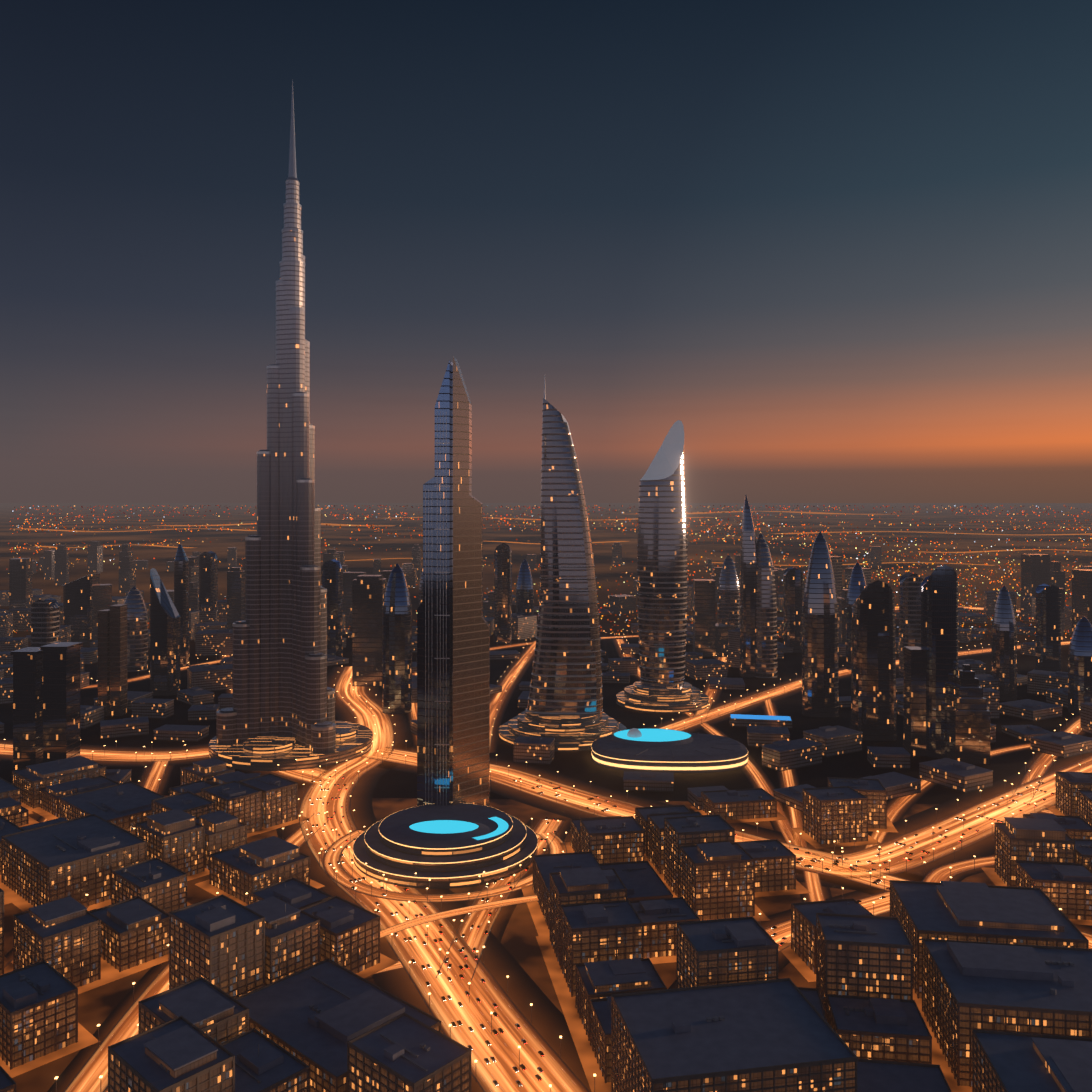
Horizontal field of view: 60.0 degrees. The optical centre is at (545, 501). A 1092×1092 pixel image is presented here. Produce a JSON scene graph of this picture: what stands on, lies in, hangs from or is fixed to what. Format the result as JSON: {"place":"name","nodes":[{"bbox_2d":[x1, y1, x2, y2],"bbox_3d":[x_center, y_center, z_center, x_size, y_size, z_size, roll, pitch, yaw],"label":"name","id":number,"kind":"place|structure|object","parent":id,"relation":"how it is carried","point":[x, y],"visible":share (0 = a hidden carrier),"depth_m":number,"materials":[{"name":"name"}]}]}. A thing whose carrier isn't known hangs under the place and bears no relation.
{"place":"outdoors","nodes":[
{"label":"outdoors","id":0,"kind":"place"},
{"bbox_2d":[124,586,147,671],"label":"pointed tower","id":1,"kind":"structure","parent":0,"point":[137,637],"depth_m":1704.53,"materials":[{"name":"grey glass"}]},
{"bbox_2d":[150,568,179,695],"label":"building","id":2,"kind":"structure","parent":0,"point":[164,647],"depth_m":1490.11,"materials":[{"name":"grey glass"}]},
{"bbox_2d":[216,180,335,751],"bbox_3d":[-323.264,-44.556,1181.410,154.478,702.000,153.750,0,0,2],"label":"supertall tower","id":3,"kind":"structure","parent":0,"point":[280,687],"depth_m":1154.35,"materials":[{"name":"grey glass"}]},
{"bbox_2d":[216,79,335,730],"bbox_3d":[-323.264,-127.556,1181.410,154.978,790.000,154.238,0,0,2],"label":"setback terraces","id":4,"kind":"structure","parent":3,"relation":"on","point":[292,174],"depth_m":1159.26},
{"bbox_2d":[0,503,1091,803],"bbox_3d":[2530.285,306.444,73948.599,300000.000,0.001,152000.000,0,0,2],"label":"ground","id":5,"kind":"structure","parent":0,"point":[364,543],"depth_m":5439.56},
{"bbox_2d":[31,598,58,646],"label":"round top tower","id":6,"kind":"structure","parent":5,"relation":"on","point":[45,622],"depth_m":1505.40,"materials":[{"name":"grey glass"}]},
{"bbox_2d":[10,642,82,769],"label":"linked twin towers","id":7,"kind":"structure","parent":5,"relation":"on","point":[46,703],"depth_m":1072.82,"materials":[{"name":"black glass"}]},
{"bbox_2d":[63,573,99,646],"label":"wedge tower","id":8,"kind":"structure","parent":5,"relation":"on","point":[78,605],"depth_m":1995.60,"materials":[{"name":"black glass"}]},
{"bbox_2d":[98,604,126,715],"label":"building","id":9,"kind":"structure","parent":5,"relation":"on","point":[112,659],"depth_m":1348.89,"materials":[{"name":"grey glass"}]},
{"bbox_2d":[174,544,189,665],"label":"building","id":10,"kind":"structure","parent":5,"relation":"on","point":[181,582],"depth_m":1756.08,"materials":[{"name":"black glass"}]},
{"bbox_2d":[199,551,217,620],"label":"round top tower","id":11,"kind":"structure","parent":5,"relation":"on","point":[208,581],"depth_m":2154.84,"materials":[{"name":"grey glass"}]},
{"bbox_2d":[227,567,244,628],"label":"high-rise building","id":12,"kind":"structure","parent":5,"relation":"on","point":[235,594],"depth_m":1990.88,"materials":[{"name":"grey concrete"}]},
{"bbox_2d":[209,720,372,770],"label":"tower podium","id":13,"kind":"object","parent":5,"relation":"on","point":[272,752],"visible":0.54,"depth_m":1104.61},
{"bbox_2d":[322,559,342,656],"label":"round top tower","id":14,"kind":"structure","parent":5,"relation":"on","point":[332,577],"depth_m":1841.95,"materials":[{"name":"black glass"}]},
{"bbox_2d":[352,575,386,686],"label":"high-rise building","id":15,"kind":"structure","parent":5,"relation":"on","point":[368,593],"depth_m":1564.05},
{"bbox_2d":[382,563,411,713],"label":"bullet tower","id":16,"kind":"structure","parent":5,"relation":"on","point":[397,654],"depth_m":1362.35,"materials":[{"name":"blue glass"}]},
{"bbox_2d":[419,568,422,605],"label":"building","id":17,"kind":"structure","parent":5,"relation":"on","point":[421,590],"depth_m":1941.61,"materials":[{"name":"grey glass"}]},
{"bbox_2d":[353,823,537,888],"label":"pool podium walls","id":18,"kind":"structure","parent":5,"relation":"on","point":[448,883],"depth_m":767.77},
{"bbox_2d":[353,803,537,877],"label":"pool podium roof","id":19,"kind":"structure","parent":18,"relation":"on","point":[395,827],"depth_m":802.07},
{"bbox_2d":[409,817,508,839],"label":"pool water","id":20,"kind":"structure","parent":19,"relation":"in","point":[444,826],"depth_m":815.50,"materials":[{"name":"blue liquid"}]},
{"bbox_2d":[353,803,537,878],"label":"light strips","id":21,"kind":"object","parent":18,"relation":"in","point":[449,862],"visible":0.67,"depth_m":769.76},
{"bbox_2d":[451,365,452,802],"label":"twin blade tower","id":22,"kind":"structure","parent":5,"relation":"on","point":[451,583],"depth_m":887.41,"materials":[{"name":"glass"}]},
{"bbox_2d":[453,356,489,806],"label":"twin blade tower","id":23,"kind":"structure","parent":5,"relation":"on","point":[471,705],"depth_m":891.15,"materials":[{"name":"glass"}]},
{"bbox_2d":[494,543,511,643],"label":"round top tower","id":24,"kind":"structure","parent":5,"relation":"on","point":[502,593],"depth_m":2030.90,"materials":[{"name":"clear glass"}]},
{"bbox_2d":[516,559,533,614],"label":"pointed tower","id":25,"kind":"structure","parent":5,"relation":"on","point":[524,596],"depth_m":2132.90,"materials":[{"name":"blue glass"}]},
{"bbox_2d":[4,632,1077,1091],"bbox_3d":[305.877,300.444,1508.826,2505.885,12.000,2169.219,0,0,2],"label":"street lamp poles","id":26,"kind":"object","parent":5,"relation":"on","point":[530,858],"visible":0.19,"depth_m":792.32,"materials":[{"name":"metal"}]},
{"bbox_2d":[4,638,1080,1086],"bbox_3d":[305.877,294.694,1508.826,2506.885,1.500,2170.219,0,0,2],"label":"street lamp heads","id":27,"kind":"object","parent":26,"relation":"on","point":[530,856],"visible":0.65,"depth_m":796.45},
{"bbox_2d":[0,758,1091,1091],"bbox_3d":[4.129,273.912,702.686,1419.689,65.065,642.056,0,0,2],"label":"building facades","id":28,"kind":"structure","parent":5,"relation":"on","point":[584,1004],"depth_m":582.62,"materials":[{"name":"brown concrete"}]},
{"bbox_2d":[0,756,1091,1091],"bbox_3d":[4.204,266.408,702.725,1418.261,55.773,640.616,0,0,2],"label":"building roofs","id":29,"kind":"structure","parent":28,"relation":"on","point":[758,1026],"depth_m":533.22,"materials":[{"name":"grey concrete"}]},
{"bbox_2d":[18,760,1091,1082],"bbox_3d":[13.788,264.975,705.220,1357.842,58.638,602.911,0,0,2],"label":"midrise roof plant","id":30,"kind":"object","parent":29,"relation":"on","point":[318,1010],"visible":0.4,"depth_m":558.38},
{"bbox_2d":[0,763,1091,1091],"bbox_3d":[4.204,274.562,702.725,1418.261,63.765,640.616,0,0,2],"label":"low-rise buildings","id":31,"kind":"structure","parent":28,"relation":"in","point":[874,817],"depth_m":599.95,"materials":[{"name":"brown concrete"}]},
{"bbox_2d":[0,586,1091,811],"bbox_3d":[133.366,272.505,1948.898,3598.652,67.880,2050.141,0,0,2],"label":"city buildings","id":32,"kind":"structure","parent":5,"relation":"on","point":[222,644],"depth_m":1430.63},
{"bbox_2d":[0,584,1091,802],"bbox_3d":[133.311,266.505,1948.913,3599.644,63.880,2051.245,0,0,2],"label":"low-rise roofs","id":33,"kind":"structure","parent":32,"relation":"on","point":[948,765],"depth_m":1254.06,"materials":[{"name":"grey concrete"}]},
{"bbox_2d":[0,605,1091,1091],"bbox_3d":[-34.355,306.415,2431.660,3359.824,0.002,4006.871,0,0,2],"label":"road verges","id":34,"kind":"structure","parent":5,"relation":"on","point":[542,1013],"depth_m":885.57,"materials":[{"name":"brown"}]},
{"bbox_2d":[0,802,1091,1091],"bbox_3d":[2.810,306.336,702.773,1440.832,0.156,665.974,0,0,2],"label":"block streets","id":35,"kind":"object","parent":5,"relation":"on","point":[586,1054],"visible":0.1,"depth_m":626.87,"materials":[{"name":"brown asphalt"}]},
{"bbox_2d":[311,781,1037,1086],"bbox_3d":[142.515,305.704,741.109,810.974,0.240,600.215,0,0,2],"label":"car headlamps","id":36,"kind":"object","parent":35,"relation":"on","point":[468,913],"visible":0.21,"depth_m":699.67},
{"bbox_2d":[307,778,1053,1080],"bbox_3d":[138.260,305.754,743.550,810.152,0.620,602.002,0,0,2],"label":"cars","id":37,"kind":"object","parent":35,"relation":"on","point":[460,1024],"visible":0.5,"depth_m":747.00,"materials":[{"name":"metal"}]},
{"bbox_2d":[307,776,1090,1086],"bbox_3d":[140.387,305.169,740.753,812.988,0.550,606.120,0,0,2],"label":"cars","id":38,"kind":"object","parent":37,"relation":"on","point":[518,1025],"visible":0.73,"depth_m":735.17,"materials":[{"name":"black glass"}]},
{"bbox_2d":[320,779,1045,1086],"bbox_3d":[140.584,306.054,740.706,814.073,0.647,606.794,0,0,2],"label":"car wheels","id":39,"kind":"object","parent":35,"relation":"on","point":[634,815],"visible":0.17,"depth_m":783.99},
{"bbox_2d":[4,796,1091,1091],"bbox_3d":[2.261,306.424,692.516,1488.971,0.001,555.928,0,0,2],"label":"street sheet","id":40,"kind":"object","parent":5,"relation":"on","point":[518,942],"depth_m":656.82,"materials":[{"name":"brown"}]},
{"bbox_2d":[417,360,452,805],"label":"skyscraper","id":41,"kind":"structure","parent":40,"relation":"on","point":[443,402],"depth_m":882.96,"materials":[{"name":"blue glass"}]},
{"bbox_2d":[425,411,449,804],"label":"twin blade tower fins","id":42,"kind":"object","parent":41,"relation":"attached to","point":[440,615],"visible":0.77,"depth_m":878.68,"materials":[{"name":"metal"}]},
{"bbox_2d":[8,505,1091,638],"bbox_3d":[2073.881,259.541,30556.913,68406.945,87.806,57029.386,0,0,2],"label":"city lights","id":43,"kind":"object","parent":5,"relation":"on","point":[635,531],"visible":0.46,"depth_m":10883.22},
{"bbox_2d":[9,541,1091,656],"bbox_3d":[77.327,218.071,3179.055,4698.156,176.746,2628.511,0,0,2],"label":"distant buildings","id":44,"kind":"structure","parent":5,"relation":"on","point":[1037,570],"depth_m":2498.21,"materials":[{"name":"grey concrete"}]},
{"bbox_2d":[23,511,1091,565],"bbox_3d":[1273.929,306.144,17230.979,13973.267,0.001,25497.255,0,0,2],"label":"highways","id":45,"kind":"structure","parent":5,"relation":"on","point":[592,542],"depth_m":9560.81,"materials":[{"name":"orange asphalt"}]},
{"bbox_2d":[499,708,626,751],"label":"tower podium","id":46,"kind":"object","parent":5,"relation":"on","point":[575,732],"visible":0.65,"depth_m":1194.69,"materials":[{"name":"concrete"}]},
{"bbox_2d":[526,398,602,718],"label":"sail tower","id":47,"kind":"structure","parent":5,"relation":"on","point":[566,674],"depth_m":1223.93,"materials":[{"name":"grey glass"}]},
{"bbox_2d":[544,374,545,399],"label":"spire","id":48,"kind":"structure","parent":47,"relation":"attached to","point":[544,388],"depth_m":1242.05,"materials":[{"name":"silver metal"}]},
{"bbox_2d":[637,420,687,687],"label":"skyscraper","id":49,"kind":"structure","parent":5,"relation":"on","point":[662,569],"depth_m":1412.63,"materials":[{"name":"grey glass"}]},
{"bbox_2d":[616,681,708,712],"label":"tower podium","id":50,"kind":"object","parent":5,"relation":"on","point":[685,698],"visible":0.83,"depth_m":1393.06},
{"bbox_2d":[592,728,747,772],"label":"mall roof","id":51,"kind":"structure","parent":5,"relation":"on","point":[699,747],"depth_m":1093.88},
{"bbox_2d":[614,729,690,741],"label":"mall skylight","id":52,"kind":"object","parent":51,"relation":"on","point":[656,735],"visible":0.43,"depth_m":1150.42,"materials":[{"name":"glass"}]},
{"bbox_2d":[627,728,641,737],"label":"dome","id":53,"kind":"structure","parent":52,"relation":"on","point":[634,732],"depth_m":1143.08,"materials":[{"name":"grey glass"}]},
{"bbox_2d":[592,750,747,769],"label":"mall lights","id":54,"kind":"object","parent":51,"relation":"attached to","point":[670,768],"visible":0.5,"depth_m":1071.01},
{"bbox_2d":[693,579,714,656],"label":"high-rise building","id":55,"kind":"structure","parent":5,"relation":"on","point":[704,616],"depth_m":1864.16,"materials":[{"name":"grey glass"}]},
{"bbox_2d":[718,555,739,628],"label":"pointed tower","id":56,"kind":"structure","parent":5,"relation":"on","point":[728,600],"depth_m":2015.07,"materials":[{"name":"grey glass"}]},
{"bbox_2d":[730,714,791,728],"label":"blue hall","id":57,"kind":"structure","parent":5,"relation":"on","point":[735,722],"depth_m":1280.25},
{"bbox_2d":[731,714,790,720],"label":"illuminated roof","id":58,"kind":"structure","parent":57,"relation":"on","point":[740,716],"depth_m":1290.55,"materials":[{"name":"blue"}]},
{"bbox_2d":[783,567,802,652],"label":"round top tower","id":59,"kind":"structure","parent":5,"relation":"on","point":[792,602],"depth_m":1910.32,"materials":[{"name":"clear glass"}]},
{"bbox_2d":[846,562,866,670],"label":"pointed tower","id":60,"kind":"structure","parent":5,"relation":"on","point":[857,585],"depth_m":1713.81,"materials":[{"name":"blue glass"}]},
{"bbox_2d":[851,580,896,740],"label":"building","id":61,"kind":"structure","parent":5,"relation":"on","point":[873,688],"depth_m":1208.58,"materials":[{"name":"black glass"}]},
{"bbox_2d":[904,646,925,755],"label":"skyscraper","id":62,"kind":"structure","parent":5,"relation":"on","point":[914,700],"depth_m":1136.23,"materials":[{"name":"grey glass"}]},
{"bbox_2d":[921,565,957,757],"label":"building","id":63,"kind":"structure","parent":5,"relation":"on","point":[939,615],"depth_m":1127.72,"materials":[{"name":"black glass"}]},
{"bbox_2d":[947,664,989,764],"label":"stepped tower","id":64,"kind":"structure","parent":5,"relation":"on","point":[968,727],"depth_m":1101.98,"materials":[{"name":"grey glass"}]},
{"bbox_2d":[991,585,1016,700],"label":"pointed tower","id":65,"kind":"structure","parent":5,"relation":"on","point":[1004,650],"depth_m":1453.61,"materials":[{"name":"grey glass"}]},
{"bbox_2d":[1068,616,1091,715],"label":"pointed tower","id":66,"kind":"structure","parent":5,"relation":"on","point":[1080,670],"depth_m":1354.11,"materials":[{"name":"blue glass"}]},
{"bbox_2d":[0,606,1091,1091],"bbox_3d":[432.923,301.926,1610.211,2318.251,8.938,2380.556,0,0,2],"label":"roads","id":67,"kind":"structure","parent":0,"point":[506,1052],"depth_m":808.90,"materials":[{"name":"asphalt"}]},
{"bbox_2d":[4,637,1091,1091],"bbox_3d":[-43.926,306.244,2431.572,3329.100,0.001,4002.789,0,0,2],"label":"road kerbs","id":68,"kind":"structure","parent":67,"relation":"on","point":[522,877],"depth_m":784.42,"materials":[{"name":"concrete"}]},
{"bbox_2d":[11,635,1080,1091],"bbox_3d":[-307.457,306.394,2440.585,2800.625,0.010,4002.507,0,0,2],"label":"side roads","id":69,"kind":"structure","parent":0,"point":[95,1067],"depth_m":793.41,"materials":[{"name":"asphalt"}]},
{"bbox_2d":[0,0,1091,502],"label":"sky","id":70,"kind":"structure","parent":0,"point":[845,246],"materials":[{"name":"blue"}]},
{"bbox_2d":[740,495,756,677],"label":"skyscraper","id":71,"kind":"structure","parent":0,"point":[748,569],"depth_m":1645.06,"materials":[{"name":"grey glass"}]},
{"bbox_2d":[756,533,776,677],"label":"skyscraper","id":72,"kind":"structure","parent":0,"point":[766,634],"depth_m":1641.60,"materials":[{"name":"grey glass"}]},
{"bbox_2d":[802,531,838,717],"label":"bullet tower","id":73,"kind":"structure","parent":0,"point":[820,656],"depth_m":1340.85,"materials":[{"name":"grey glass"}]},
{"bbox_2d":[899,572,923,677],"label":"round top tower","id":74,"kind":"structure","parent":0,"point":[910,609],"depth_m":1606.22,"materials":[{"name":"grey glass"}]},
{"bbox_2d":[1036,584,1060,671],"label":"round top tower","id":75,"kind":"structure","parent":0,"point":[1048,627],"depth_m":1696.53,"materials":[{"name":"grey glass"}]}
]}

